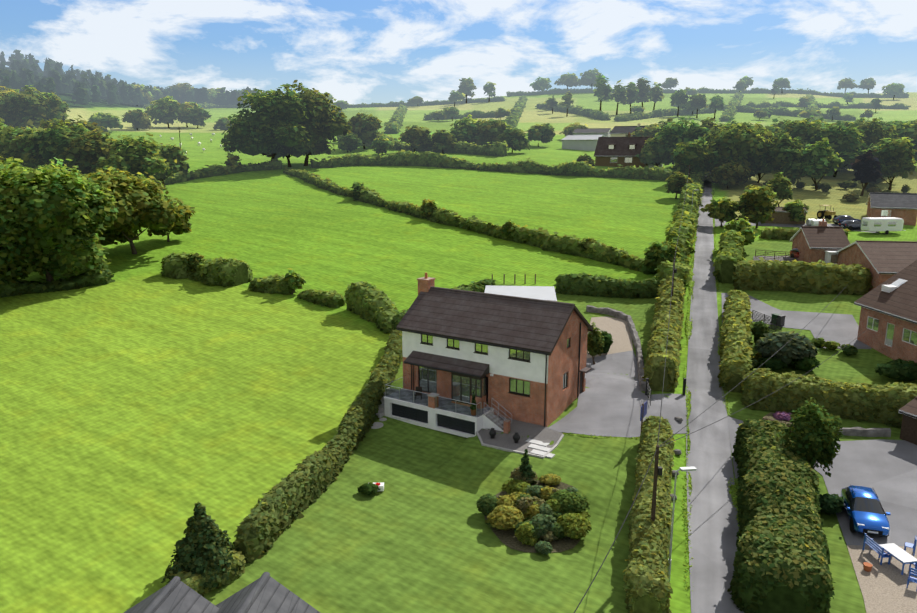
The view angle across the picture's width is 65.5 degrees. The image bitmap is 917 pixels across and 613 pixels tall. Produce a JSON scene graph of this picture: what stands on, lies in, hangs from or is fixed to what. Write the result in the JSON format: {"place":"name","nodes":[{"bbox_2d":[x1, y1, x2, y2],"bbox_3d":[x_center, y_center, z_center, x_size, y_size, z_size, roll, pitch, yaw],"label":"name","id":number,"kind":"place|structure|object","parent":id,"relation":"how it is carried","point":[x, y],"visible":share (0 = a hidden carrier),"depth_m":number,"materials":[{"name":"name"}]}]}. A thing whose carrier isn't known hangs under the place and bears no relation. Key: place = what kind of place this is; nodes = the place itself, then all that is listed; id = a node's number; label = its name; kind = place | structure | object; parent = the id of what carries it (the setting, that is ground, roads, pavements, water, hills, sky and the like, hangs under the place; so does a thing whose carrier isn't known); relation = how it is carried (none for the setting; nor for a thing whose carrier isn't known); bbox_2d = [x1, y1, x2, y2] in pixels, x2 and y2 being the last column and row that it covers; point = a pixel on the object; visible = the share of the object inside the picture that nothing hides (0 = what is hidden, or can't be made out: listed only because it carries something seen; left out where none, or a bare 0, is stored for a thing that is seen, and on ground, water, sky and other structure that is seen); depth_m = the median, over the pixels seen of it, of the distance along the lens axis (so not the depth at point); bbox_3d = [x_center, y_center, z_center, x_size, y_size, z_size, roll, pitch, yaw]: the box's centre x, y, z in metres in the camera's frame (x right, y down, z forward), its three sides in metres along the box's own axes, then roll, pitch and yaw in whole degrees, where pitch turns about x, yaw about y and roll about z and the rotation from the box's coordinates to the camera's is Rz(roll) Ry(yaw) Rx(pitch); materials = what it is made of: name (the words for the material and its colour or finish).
{"place":"outdoors","nodes":[
{"label":"outdoors","id":0,"kind":"place"},
{"bbox_2d":[124,576,219,612],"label":"slate roof","id":1,"kind":"structure","parent":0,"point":[175,594],"depth_m":26.13,"materials":[{"name":"grey stone"}]},
{"bbox_2d":[216,572,319,612],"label":"slate roof","id":2,"kind":"structure","parent":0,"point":[265,592],"depth_m":26.33,"materials":[{"name":"grey stone"}]},
{"bbox_2d":[0,67,916,612],"bbox_3d":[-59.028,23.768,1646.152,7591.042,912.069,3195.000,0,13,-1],"label":"ground","id":3,"kind":"structure","parent":0,"point":[144,405],"depth_m":61.24,"materials":[{"name":"green plant"}]},
{"bbox_2d":[0,85,195,284],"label":"trees","id":4,"kind":"object","parent":3,"relation":"on","point":[59,178],"depth_m":98.23,"materials":[{"name":"green plant"}]},
{"bbox_2d":[0,49,257,105],"bbox_3d":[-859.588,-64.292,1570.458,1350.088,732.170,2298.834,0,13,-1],"label":"plantation","id":5,"kind":"object","parent":3,"relation":"on","point":[75,79],"depth_m":536.53,"materials":[{"name":"green plant"}]},
{"bbox_2d":[159,133,232,154],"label":"sheep","id":6,"kind":"object","parent":3,"relation":"on","point":[199,143],"visible":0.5,"depth_m":255.75},
{"bbox_2d":[87,83,333,131],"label":"trees","id":7,"kind":"object","parent":3,"relation":"on","point":[179,111],"depth_m":347.83,"materials":[{"name":"green plant"}]},
{"bbox_2d":[220,80,352,166],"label":"junction trees","id":8,"kind":"object","parent":3,"relation":"on","point":[278,98],"depth_m":187.07,"materials":[{"name":"green plant"}]},
{"bbox_2d":[178,153,593,303],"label":"hedge trees","id":9,"kind":"object","parent":3,"relation":"on","point":[505,225],"depth_m":111.96,"materials":[{"name":"green plant"}]},
{"bbox_2d":[169,272,686,612],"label":"garden hedges","id":10,"kind":"object","parent":3,"relation":"on","point":[652,558],"depth_m":44.59,"materials":[{"name":"green plant"}]},
{"bbox_2d":[376,377,511,437],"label":"terrace","id":11,"kind":"structure","parent":3,"relation":"on","point":[435,411],"depth_m":53.76,"materials":[{"name":"grey"}]},
{"bbox_2d":[371,387,519,442],"bbox_3d":[-0.863,7.666,53.179,12.366,3.645,3.215,5,14,23],"label":"terrace furniture","id":12,"kind":"object","parent":11,"relation":"on","point":[492,433],"visible":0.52,"depth_m":52.23,"materials":[{"name":"black plastic"}]},
{"bbox_2d":[470,389,476,410],"bbox_3d":[1.103,6.800,52.027,0.562,1.572,0.543,9,16,36],"label":"terrace plant","id":13,"kind":"object","parent":12,"relation":"on","point":[473,401],"visible":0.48,"depth_m":51.96,"materials":[{"name":"green plant"}]},
{"bbox_2d":[0,87,910,333],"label":"field hedges","id":14,"kind":"object","parent":3,"relation":"on","point":[304,174],"depth_m":144.17,"materials":[{"name":"green plant"}]},
{"bbox_2d":[396,272,592,426],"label":"house","id":15,"kind":"structure","parent":3,"relation":"on","point":[522,359],"depth_m":53.73,"materials":[{"name":"brick"}]},
{"bbox_2d":[338,108,671,165],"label":"trees","id":16,"kind":"object","parent":3,"relation":"on","point":[358,126],"depth_m":232.06,"materials":[{"name":"green plant"}]},
{"bbox_2d":[476,431,563,458],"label":"steps","id":17,"kind":"structure","parent":3,"relation":"on","point":[547,453],"depth_m":48.87,"materials":[{"name":"stone"}]},
{"bbox_2d":[484,285,556,301],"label":"flat roof","id":18,"kind":"structure","parent":3,"relation":"on","point":[548,293],"depth_m":76.75,"materials":[{"name":"grey"}]},
{"bbox_2d":[177,128,875,612],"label":"utility poles","id":19,"kind":"object","parent":3,"relation":"on","point":[657,474],"visible":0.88,"depth_m":37.70,"materials":[{"name":"brown wood"}]},
{"bbox_2d":[484,480,580,552],"bbox_3d":[4.558,12.149,42.054,6.168,0.991,7.000,0,13,-1],"label":"flower bed","id":20,"kind":"object","parent":3,"relation":"on","point":[507,537],"visible":0.29,"depth_m":39.92,"materials":[{"name":"brown soil"}]},
{"bbox_2d":[161,178,916,590],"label":"garden shrubs","id":21,"kind":"object","parent":3,"relation":"on","point":[527,510],"depth_m":43.20,"materials":[{"name":"green plant"}]},
{"bbox_2d":[561,135,604,150],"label":"farm shed","id":22,"kind":"structure","parent":3,"relation":"on","point":[582,142],"depth_m":241.44,"materials":[{"name":"grey metal"}]},
{"bbox_2d":[573,128,611,136],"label":"farm shed","id":23,"kind":"structure","parent":3,"relation":"on","point":[605,132],"depth_m":264.54,"materials":[{"name":"metal"}]},
{"bbox_2d":[333,80,883,120],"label":"field trees","id":24,"kind":"object","parent":3,"relation":"on","point":[457,95],"depth_m":465.45,"materials":[{"name":"green plant"}]},
{"bbox_2d":[587,316,632,357],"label":"gravel yard","id":25,"kind":"structure","parent":3,"relation":"on","point":[617,329],"depth_m":74.08,"materials":[{"name":"beige gravel"}]},
{"bbox_2d":[548,350,686,436],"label":"drive","id":26,"kind":"structure","parent":3,"relation":"on","point":[612,398],"depth_m":54.68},
{"bbox_2d":[594,132,652,167],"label":"farmhouse","id":27,"kind":"object","parent":3,"relation":"on","point":[622,153],"visible":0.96,"depth_m":197.31,"materials":[{"name":"brown brick"}]},
{"bbox_2d":[608,144,662,167],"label":"windows","id":28,"kind":"structure","parent":27,"relation":"attached to","point":[612,146],"depth_m":195.62,"materials":[{"name":"grey glass"}]},
{"bbox_2d":[609,124,644,136],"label":"barn","id":29,"kind":"structure","parent":3,"relation":"on","point":[619,131],"depth_m":257.15,"materials":[{"name":"beige metal"}]},
{"bbox_2d":[640,400,647,434],"bbox_3d":[12.700,7.963,49.116,0.135,2.900,1.550,6,14,26],"label":"sale board","id":30,"kind":"object","parent":3,"relation":"on","point":[643,413],"visible":0.85,"depth_m":48.78,"materials":[{"name":"blue"}]},
{"bbox_2d":[492,250,796,405],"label":"gates and posts","id":31,"kind":"object","parent":3,"relation":"on","point":[647,391],"visible":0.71,"depth_m":73.07,"materials":[{"name":"black"}]},
{"bbox_2d":[457,68,904,119],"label":"hill trees","id":32,"kind":"object","parent":3,"relation":"on","point":[891,89],"depth_m":435.25,"materials":[{"name":"green plant"}]},
{"bbox_2d":[667,467,696,580],"bbox_3d":[11.160,11.025,35.820,1.070,6.270,0.260,-1,13,-6],"label":"street lamp","id":33,"kind":"object","parent":3,"relation":"on","point":[672,522],"visible":0.94,"depth_m":35.59,"materials":[{"name":"grey metal"}]},
{"bbox_2d":[686,176,743,612],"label":"lane","id":34,"kind":"structure","parent":3,"relation":"on","point":[713,523],"depth_m":49.97,"materials":[{"name":"grey asphalt"}]},
{"bbox_2d":[640,159,806,271],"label":"trees","id":35,"kind":"object","parent":3,"relation":"on","point":[742,175],"depth_m":120.90,"materials":[{"name":"green plant"}]},
{"bbox_2d":[586,305,890,500],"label":"stone walls","id":36,"kind":"structure","parent":3,"relation":"on","point":[870,432],"depth_m":62.98,"materials":[{"name":"grey stone"}]},
{"bbox_2d":[625,115,916,189],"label":"trees","id":37,"kind":"object","parent":3,"relation":"on","point":[712,137],"depth_m":164.77,"materials":[{"name":"green plant"}]},
{"bbox_2d":[753,256,798,261],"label":"drive","id":38,"kind":"structure","parent":3,"relation":"on","point":[780,258],"depth_m":98.70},
{"bbox_2d":[762,412,793,431],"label":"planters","id":39,"kind":"object","parent":3,"relation":"on","point":[769,416],"visible":0.21,"depth_m":54.18,"materials":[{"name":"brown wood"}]},
{"bbox_2d":[765,207,807,223],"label":"timber shed","id":40,"kind":"structure","parent":3,"relation":"on","point":[780,215],"depth_m":124.83,"materials":[{"name":"brown wood"}]},
{"bbox_2d":[790,247,800,257],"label":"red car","id":41,"kind":"object","parent":3,"relation":"on","point":[795,249],"visible":0.15,"depth_m":98.65,"materials":[{"name":"red paint"}]},
{"bbox_2d":[721,293,871,348],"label":"drive","id":42,"kind":"structure","parent":3,"relation":"on","point":[841,329],"depth_m":73.50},
{"bbox_2d":[771,313,785,325],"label":"wheelie bins","id":43,"kind":"object","parent":42,"relation":"on","point":[780,318],"visible":0.83,"depth_m":73.29,"materials":[{"name":"black plastic"}]},
{"bbox_2d":[715,219,878,232],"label":"drive","id":44,"kind":"structure","parent":3,"relation":"on","point":[717,222],"depth_m":123.70,"materials":[{"name":"grey asphalt"}]},
{"bbox_2d":[806,219,824,225],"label":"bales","id":45,"kind":"object","parent":44,"relation":"on","point":[812,222],"visible":0.79,"depth_m":122.85,"materials":[{"name":"white plastic"}]},
{"bbox_2d":[832,215,860,223],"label":"navy car","id":46,"kind":"object","parent":44,"relation":"on","point":[838,219],"visible":0.52,"depth_m":123.62,"materials":[{"name":"blue paint"}]},
{"bbox_2d":[839,220,860,229],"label":"navy car","id":47,"kind":"object","parent":44,"relation":"on","point":[850,224],"visible":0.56,"depth_m":119.63,"materials":[{"name":"blue paint"}]},
{"bbox_2d":[712,227,916,612],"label":"hedges","id":48,"kind":"object","parent":3,"relation":"on","point":[797,528],"depth_m":48.45,"materials":[{"name":"green plant"}]},
{"bbox_2d":[790,218,849,262],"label":"bungalow","id":49,"kind":"object","parent":3,"relation":"on","point":[812,243],"visible":0.52,"depth_m":94.49,"materials":[{"name":"brown brick"}]},
{"bbox_2d":[728,416,916,546],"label":"drive","id":50,"kind":"structure","parent":3,"relation":"on","point":[886,470],"depth_m":46.20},
{"bbox_2d":[840,485,890,536],"bbox_3d":[23.533,11.723,41.273,2.160,1.647,4.245,4,13,17],"label":"blue car","id":51,"kind":"object","parent":50,"relation":"on","point":[864,510],"visible":0.98,"depth_m":40.52,"materials":[{"name":"blue paint"}]},
{"bbox_2d":[817,205,836,219],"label":"tractor","id":52,"kind":"object","parent":3,"relation":"on","point":[825,213],"visible":0.94,"depth_m":128.88,"materials":[{"name":"paint"}]},
{"bbox_2d":[824,251,838,263],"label":"bungalow porch","id":53,"kind":"object","parent":3,"relation":"on","point":[831,256],"visible":0.42,"depth_m":91.77,"materials":[{"name":"white plastic"}]},
{"bbox_2d":[850,147,882,195],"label":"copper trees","id":54,"kind":"object","parent":3,"relation":"on","point":[869,158],"depth_m":150.48,"materials":[{"name":"plant"}]},
{"bbox_2d":[836,240,916,291],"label":"bungalow","id":55,"kind":"object","parent":3,"relation":"on","point":[883,261],"visible":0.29,"depth_m":82.36,"materials":[{"name":"brown tile"}]},
{"bbox_2d":[847,545,916,612],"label":"gravel patio","id":56,"kind":"structure","parent":3,"relation":"on","point":[883,588],"depth_m":36.04,"materials":[{"name":"beige gravel"}]},
{"bbox_2d":[862,533,916,590],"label":"patio furniture","id":57,"kind":"object","parent":56,"relation":"on","point":[901,555],"visible":0.98,"depth_m":37.28,"materials":[{"name":"blue paint"}]},
{"bbox_2d":[861,217,904,233],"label":"caravan","id":58,"kind":"object","parent":3,"relation":"on","point":[886,225],"visible":0.98,"depth_m":115.84,"materials":[{"name":"white plastic"}]},
{"bbox_2d":[854,260,916,362],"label":"bungalow","id":59,"kind":"object","parent":3,"relation":"on","point":[891,332],"visible":0.94,"depth_m":64.98,"materials":[{"name":"brown brick"}]},
{"bbox_2d":[881,279,906,292],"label":"dormer","id":60,"kind":"object","parent":59,"relation":"on","point":[893,286],"visible":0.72,"depth_m":66.57,"materials":[{"name":"white plastic"}]},
{"bbox_2d":[866,192,916,225],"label":"bungalow","id":61,"kind":"object","parent":3,"relation":"on","point":[903,206],"visible":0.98,"depth_m":125.45,"materials":[{"name":"brown brick"}]},
{"bbox_2d":[899,396,916,444],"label":"garage","id":62,"kind":"structure","parent":3,"relation":"on","point":[908,431],"depth_m":50.32,"materials":[{"name":"brown brick"}]},
{"bbox_2d":[0,0,916,104],"label":"sky","id":63,"kind":"structure","parent":0,"point":[355,52],"materials":[{"name":"blue"}]},
{"bbox_2d":[478,416,562,455],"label":"patio","id":64,"kind":"structure","parent":0,"point":[543,434],"depth_m":50.69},
{"bbox_2d":[563,183,739,607],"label":"verge grass","id":65,"kind":"structure","parent":0,"point":[691,487],"depth_m":50.67,"materials":[{"name":"green plant"}]}
]}

